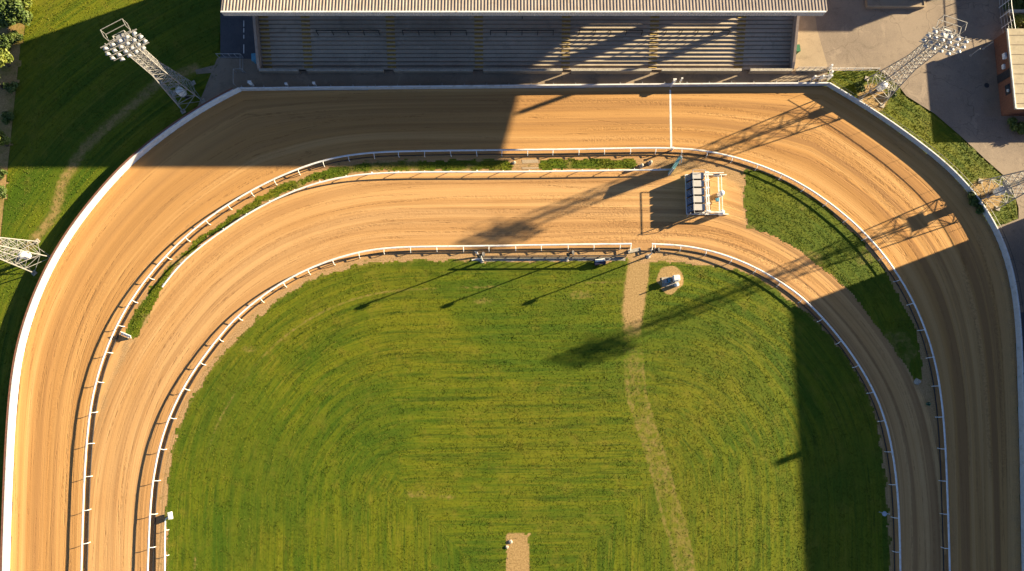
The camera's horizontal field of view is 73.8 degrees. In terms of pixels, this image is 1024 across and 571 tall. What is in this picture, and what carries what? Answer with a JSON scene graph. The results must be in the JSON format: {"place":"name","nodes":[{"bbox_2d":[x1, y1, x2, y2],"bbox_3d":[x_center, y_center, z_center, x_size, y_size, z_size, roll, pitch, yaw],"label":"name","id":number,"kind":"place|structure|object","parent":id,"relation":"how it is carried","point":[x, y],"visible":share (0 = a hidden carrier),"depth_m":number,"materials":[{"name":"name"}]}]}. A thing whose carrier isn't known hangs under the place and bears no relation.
{"place":"outdoors","nodes":[
{"label":"outdoors","id":0,"kind":"place"},
{"bbox_2d":[0,0,221,542],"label":"lawn","id":1,"kind":"structure","parent":0,"point":[82,150],"depth_m":79.60,"materials":[{"name":"green plant"}]},
{"bbox_2d":[0,9,26,244],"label":"soil border","id":2,"kind":"object","parent":1,"relation":"on","point":[9,75],"visible":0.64,"depth_m":79.83,"materials":[{"name":"brown soil"}]},
{"bbox_2d":[0,185,6,198],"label":"shrub","id":3,"kind":"object","parent":2,"relation":"on","point":[3,191],"visible":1,"depth_m":77.60,"materials":[{"name":"green plant"}]},
{"bbox_2d":[0,169,8,179],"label":"shrub","id":4,"kind":"object","parent":2,"relation":"on","point":[3,172],"visible":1,"depth_m":78.06,"materials":[{"name":"green plant"}]},
{"bbox_2d":[0,130,10,146],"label":"tree","id":5,"kind":"object","parent":2,"relation":"on","point":[4,140],"visible":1,"depth_m":77.58,"materials":[{"name":"green plant"}]},
{"bbox_2d":[0,33,12,49],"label":"shrub","id":6,"kind":"object","parent":2,"relation":"on","point":[5,42],"visible":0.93,"depth_m":79.97,"materials":[{"name":"green plant"}]},
{"bbox_2d":[0,48,13,66],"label":"tree","id":7,"kind":"object","parent":2,"relation":"on","point":[6,58],"visible":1,"depth_m":78.35,"materials":[{"name":"green plant"}]},
{"bbox_2d":[0,111,14,124],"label":"shrub","id":8,"kind":"object","parent":2,"relation":"on","point":[6,116],"visible":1,"depth_m":78.87,"materials":[{"name":"green plant"}]},
{"bbox_2d":[1,81,18,93],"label":"shrub","id":9,"kind":"object","parent":2,"relation":"on","point":[12,86],"visible":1,"depth_m":79.24,"materials":[{"name":"green plant"}]},
{"bbox_2d":[7,30,23,42],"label":"shrub","id":10,"kind":"object","parent":2,"relation":"on","point":[14,36],"visible":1,"depth_m":80.25,"materials":[{"name":"green plant"}]},
{"bbox_2d":[0,0,32,27],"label":"tree","id":11,"kind":"object","parent":2,"relation":"on","point":[12,12],"visible":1,"depth_m":78.50,"materials":[{"name":"green plant"}]},
{"bbox_2d":[21,0,32,9],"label":"shrub","id":12,"kind":"object","parent":2,"relation":"on","point":[27,3],"visible":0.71,"depth_m":80.74,"materials":[{"name":"green plant"}]},
{"bbox_2d":[0,237,50,275],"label":"floodlight tower","id":13,"kind":"structure","parent":1,"relation":"on","point":[26,255],"depth_m":74.79,"materials":[{"name":"metal"}]},
{"bbox_2d":[100,19,205,113],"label":"floodlight tower","id":14,"kind":"structure","parent":1,"relation":"on","point":[127,50],"depth_m":69.75,"materials":[{"name":"metal"}]},
{"bbox_2d":[195,65,213,73],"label":"concrete path","id":15,"kind":"structure","parent":0,"point":[203,70],"depth_m":80.20,"materials":[{"name":"grey concrete"}]},
{"bbox_2d":[220,0,254,58],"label":"asphalt yard","id":16,"kind":"structure","parent":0,"point":[232,40],"depth_m":80.78,"materials":[{"name":"grey asphalt"}]},
{"bbox_2d":[251,53,256,63],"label":"wheelie bin","id":17,"kind":"object","parent":16,"relation":"on","point":[253,57],"visible":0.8,"depth_m":79.17,"materials":[{"name":"blue plastic"}]},
{"bbox_2d":[126,159,513,338],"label":"grass strip","id":18,"kind":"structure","parent":0,"point":[142,322],"depth_m":78.41,"materials":[{"name":"green plant"}]},
{"bbox_2d":[0,36,1020,570],"bbox_3d":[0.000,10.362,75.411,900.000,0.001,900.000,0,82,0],"label":"ground","id":19,"kind":"structure","parent":0,"point":[198,94],"depth_m":79.42,"materials":[{"name":"green plant"}]},
{"bbox_2d":[198,58,827,105],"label":"walkway","id":20,"kind":"structure","parent":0,"point":[222,72],"depth_m":80.07,"materials":[{"name":"concrete"}]},
{"bbox_2d":[215,53,243,72],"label":"yard fence","id":21,"kind":"object","parent":20,"relation":"on","point":[229,55],"visible":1,"depth_m":79.66,"materials":[{"name":"metal"}]},
{"bbox_2d":[221,0,827,73],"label":"grandstand","id":22,"kind":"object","parent":20,"relation":"on","point":[761,37],"visible":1,"depth_m":79.17,"materials":[{"name":"concrete"}]},
{"bbox_2d":[315,30,379,34],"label":"crush barrier","id":23,"kind":"object","parent":22,"relation":"on","point":[348,30],"visible":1,"depth_m":78.08,"materials":[{"name":"grey metal"}]},
{"bbox_2d":[402,30,466,34],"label":"crush barrier","id":24,"kind":"object","parent":22,"relation":"on","point":[434,31],"visible":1,"depth_m":78.08,"materials":[{"name":"grey metal"}]},
{"bbox_2d":[490,30,553,34],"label":"crush barrier","id":25,"kind":"object","parent":22,"relation":"on","point":[521,30],"visible":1,"depth_m":78.08,"materials":[{"name":"grey metal"}]},
{"bbox_2d":[578,30,642,34],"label":"crush barrier","id":26,"kind":"object","parent":22,"relation":"on","point":[610,30],"visible":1,"depth_m":78.08,"materials":[{"name":"grey metal"}]},
{"bbox_2d":[664,30,730,34],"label":"crush barrier","id":27,"kind":"object","parent":22,"relation":"on","point":[697,30],"visible":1,"depth_m":78.08,"materials":[{"name":"grey metal"}]},
{"bbox_2d":[795,67,827,71],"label":"handrail","id":28,"kind":"object","parent":20,"relation":"on","point":[804,69],"visible":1,"depth_m":79.82,"materials":[{"name":"metal"}]},
{"bbox_2d":[810,64,833,80],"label":"gate enclosure","id":29,"kind":"object","parent":20,"relation":"on","point":[830,75],"visible":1,"depth_m":79.28,"materials":[{"name":"white paint"}]},
{"bbox_2d":[10,87,1021,570],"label":"sand track","id":30,"kind":"structure","parent":0,"point":[898,199],"depth_m":77.34,"materials":[{"name":"beige sand"}]},
{"bbox_2d":[120,331,130,337],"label":"notice board","id":31,"kind":"object","parent":30,"relation":"on","point":[125,334],"visible":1,"depth_m":75.56,"materials":[{"name":"white paint"}]},
{"bbox_2d":[146,243,631,570],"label":"guard rail","id":32,"kind":"object","parent":30,"relation":"on","point":[238,315],"visible":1,"depth_m":76.20,"materials":[{"name":"white metal"}]},
{"bbox_2d":[162,168,669,286],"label":"guard rail","id":33,"kind":"object","parent":30,"relation":"on","point":[231,224],"visible":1,"depth_m":77.90,"materials":[{"name":"white metal"}]},
{"bbox_2d":[0,80,1023,570],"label":"perimeter wall","id":34,"kind":"structure","parent":30,"relation":"on","point":[34,302],"depth_m":76.95,"materials":[{"name":"white paint"}]},
{"bbox_2d":[80,147,950,570],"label":"guard rail","id":35,"kind":"object","parent":30,"relation":"on","point":[92,443],"visible":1,"depth_m":76.80,"materials":[{"name":"white metal"}]},
{"bbox_2d":[522,159,538,162],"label":"drain slab","id":36,"kind":"structure","parent":30,"relation":"on","point":[531,161],"depth_m":78.66,"materials":[{"name":"concrete"}]},
{"bbox_2d":[522,167,538,168],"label":"drain slab","id":37,"kind":"structure","parent":30,"relation":"on","point":[530,167],"depth_m":78.56,"materials":[{"name":"concrete"}]},
{"bbox_2d":[646,247,659,258],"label":"lamp post","id":38,"kind":"object","parent":30,"relation":"on","point":[648,256],"visible":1,"depth_m":73.07,"materials":[{"name":"white metal"}]},
{"bbox_2d":[669,90,671,146],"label":"finish line","id":39,"kind":"object","parent":30,"relation":"on","point":[670,119],"visible":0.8,"depth_m":79.34,"materials":[{"name":"white paint"}]},
{"bbox_2d":[668,155,682,174],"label":"screen panel","id":40,"kind":"object","parent":30,"relation":"on","point":[675,164],"visible":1,"depth_m":76.36,"materials":[{"name":"teal paint"}]},
{"bbox_2d":[685,170,727,216],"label":"starting gate","id":41,"kind":"structure","parent":30,"relation":"on","point":[697,198],"depth_m":76.98,"materials":[{"name":"metal"}]},
{"bbox_2d":[651,243,900,570],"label":"guard rail","id":42,"kind":"object","parent":30,"relation":"on","point":[827,323],"visible":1,"depth_m":75.17,"materials":[{"name":"white metal"}]},
{"bbox_2d":[914,378,920,384],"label":"rock","id":43,"kind":"object","parent":30,"relation":"on","point":[917,381],"visible":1,"depth_m":75.08,"materials":[{"name":"stone"}]},
{"bbox_2d":[966,191,982,206],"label":"shrub","id":44,"kind":"object","parent":30,"relation":"on","point":[974,201],"visible":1,"depth_m":77.40,"materials":[{"name":"green plant"}]},
{"bbox_2d":[975,202,985,213],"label":"shrub","id":45,"kind":"object","parent":30,"relation":"on","point":[979,209],"visible":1,"depth_m":77.52,"materials":[{"name":"green plant"}]},
{"bbox_2d":[164,257,891,570],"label":"infield grass","id":46,"kind":"structure","parent":0,"point":[638,280],"depth_m":74.52,"materials":[{"name":"green plant"}]},
{"bbox_2d":[164,517,168,570],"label":"guard rail","id":47,"kind":"object","parent":46,"relation":"on","point":[165,555],"visible":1,"depth_m":72.51,"materials":[{"name":"white metal"}]},
{"bbox_2d":[167,511,172,519],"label":"signal box","id":48,"kind":"object","parent":46,"relation":"on","point":[170,515],"visible":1,"depth_m":72.71,"materials":[{"name":"white paint"}]},
{"bbox_2d":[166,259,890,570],"bbox_3d":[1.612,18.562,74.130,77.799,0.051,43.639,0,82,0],"label":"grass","id":49,"kind":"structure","parent":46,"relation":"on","point":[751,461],"depth_m":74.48,"materials":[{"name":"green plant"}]},
{"bbox_2d":[594,258,609,265],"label":"covered cart","id":50,"kind":"object","parent":46,"relation":"on","point":[597,262],"visible":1,"depth_m":76.51,"materials":[{"name":"white paint"}]},
{"bbox_2d":[661,275,679,286],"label":"lure winch","id":51,"kind":"object","parent":46,"relation":"on","point":[673,280],"visible":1,"depth_m":76.47,"materials":[{"name":"white paint"}]},
{"bbox_2d":[476,257,624,261],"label":"slab path","id":52,"kind":"structure","parent":0,"point":[543,259],"depth_m":77.10,"materials":[{"name":"grey concrete"}]},
{"bbox_2d":[477,252,484,262],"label":"lamp post","id":53,"kind":"object","parent":52,"relation":"on","point":[481,255],"visible":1,"depth_m":73.01,"materials":[{"name":"grey metal"}]},
{"bbox_2d":[480,255,626,257],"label":"barrier","id":54,"kind":"object","parent":52,"relation":"on","point":[536,256],"visible":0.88,"depth_m":76.13,"materials":[{"name":"metal"}]},
{"bbox_2d":[565,250,573,261],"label":"lamp post","id":55,"kind":"object","parent":52,"relation":"on","point":[568,255],"visible":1,"depth_m":72.99,"materials":[{"name":"grey metal"}]},
{"bbox_2d":[539,158,637,169],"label":"grass strip","id":56,"kind":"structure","parent":0,"point":[589,164],"depth_m":78.62,"materials":[{"name":"green plant"}]},
{"bbox_2d":[627,247,640,253],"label":"kerb stone","id":57,"kind":"object","parent":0,"point":[635,250],"visible":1,"depth_m":77.12,"materials":[{"name":"beige stone"}]},
{"bbox_2d":[794,16,827,67],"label":"concrete apron","id":58,"kind":"object","parent":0,"point":[810,54],"visible":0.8,"depth_m":80.61,"materials":[{"name":"beige concrete"}]},
{"bbox_2d":[796,44,800,53],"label":"wheelie bin","id":59,"kind":"object","parent":58,"relation":"on","point":[798,50],"visible":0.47,"depth_m":79.37,"materials":[{"name":"green plastic"}]},
{"bbox_2d":[743,169,922,378],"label":"island grass","id":60,"kind":"structure","parent":0,"point":[895,327],"depth_m":77.30,"materials":[{"name":"green plant"}]},
{"bbox_2d":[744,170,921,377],"bbox_3d":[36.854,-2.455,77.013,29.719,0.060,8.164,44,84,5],"label":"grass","id":61,"kind":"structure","parent":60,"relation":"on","point":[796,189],"depth_m":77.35,"materials":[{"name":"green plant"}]},
{"bbox_2d":[865,0,925,8],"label":"loading platform","id":62,"kind":"structure","parent":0,"point":[895,4],"depth_m":80.87,"materials":[{"name":"concrete"}]},
{"bbox_2d":[815,0,1023,311],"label":"road","id":63,"kind":"structure","parent":0,"point":[857,35],"depth_m":80.39,"materials":[{"name":"concrete"}]},
{"bbox_2d":[999,0,1015,28],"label":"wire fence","id":64,"kind":"object","parent":63,"relation":"on","point":[1007,12],"visible":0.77,"depth_m":79.79,"materials":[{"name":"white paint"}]},
{"bbox_2d":[1002,0,1021,9],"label":"shrub","id":65,"kind":"object","parent":63,"relation":"on","point":[1014,6],"visible":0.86,"depth_m":80.49,"materials":[{"name":"green plant"}]},
{"bbox_2d":[1002,9,1023,16],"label":"garden wall","id":66,"kind":"structure","parent":63,"relation":"on","point":[1016,12],"depth_m":80.30,"materials":[{"name":"concrete"}]},
{"bbox_2d":[1008,25,1019,28],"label":"shrub","id":67,"kind":"object","parent":63,"relation":"on","point":[1012,27],"visible":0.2,"depth_m":80.20,"materials":[{"name":"plant"}]},
{"bbox_2d":[1007,116,1020,131],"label":"shrub","id":68,"kind":"object","parent":63,"relation":"on","point":[1013,123],"visible":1,"depth_m":78.65,"materials":[{"name":"green plant"}]},
{"bbox_2d":[1011,13,1023,28],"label":"shrub","id":69,"kind":"object","parent":63,"relation":"on","point":[1019,20],"visible":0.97,"depth_m":79.95,"materials":[{"name":"green plant"}]},
{"bbox_2d":[1014,0,1023,8],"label":"shrub","id":70,"kind":"object","parent":63,"relation":"on","point":[1022,2],"visible":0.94,"depth_m":80.62,"materials":[{"name":"green plant"}]},
{"bbox_2d":[1017,121,1023,135],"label":"shrub","id":71,"kind":"object","parent":63,"relation":"on","point":[1021,129],"visible":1,"depth_m":78.49,"materials":[{"name":"green plant"}]},
{"bbox_2d":[831,71,1017,225],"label":"verge grass","id":72,"kind":"structure","parent":0,"point":[890,104],"depth_m":79.10,"materials":[{"name":"green plant"}]},
{"bbox_2d":[854,81,864,92],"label":"shrub","id":73,"kind":"object","parent":72,"relation":"on","point":[857,85],"visible":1,"depth_m":79.43,"materials":[{"name":"green plant"}]},
{"bbox_2d":[887,90,896,97],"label":"shrub","id":74,"kind":"object","parent":72,"relation":"on","point":[894,95],"visible":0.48,"depth_m":79.37,"materials":[{"name":"green plant"}]},
{"bbox_2d":[858,15,970,107],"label":"floodlight tower","id":75,"kind":"structure","parent":72,"relation":"on","point":[946,34],"depth_m":70.31,"materials":[{"name":"metal"}]},
{"bbox_2d":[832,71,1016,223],"bbox_3d":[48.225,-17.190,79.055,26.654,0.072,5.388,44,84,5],"label":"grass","id":76,"kind":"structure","parent":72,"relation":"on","point":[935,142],"depth_m":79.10,"materials":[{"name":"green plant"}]},
{"bbox_2d":[978,170,1023,210],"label":"floodlight tower","id":77,"kind":"structure","parent":72,"relation":"on","point":[1007,188],"depth_m":75.58,"materials":[{"name":"metal"}]},
{"bbox_2d":[994,28,1023,115],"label":"brick building","id":78,"kind":"structure","parent":0,"point":[1009,49],"depth_m":78.22,"materials":[{"name":"red brick"}]},
{"bbox_2d":[997,68,1009,82],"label":"door","id":79,"kind":"structure","parent":78,"relation":"in","point":[1004,75],"depth_m":78.99,"materials":[{"name":"metal"}]},
{"bbox_2d":[1005,83,1010,95],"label":"window","id":80,"kind":"structure","parent":78,"relation":"in","point":[1007,86],"depth_m":78.42,"materials":[{"name":"grey glass"}]},
{"bbox_2d":[1020,312,1023,361],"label":"side road","id":81,"kind":"structure","parent":0,"point":[1022,319],"depth_m":76.06,"materials":[{"name":"grey asphalt"}]}
]}

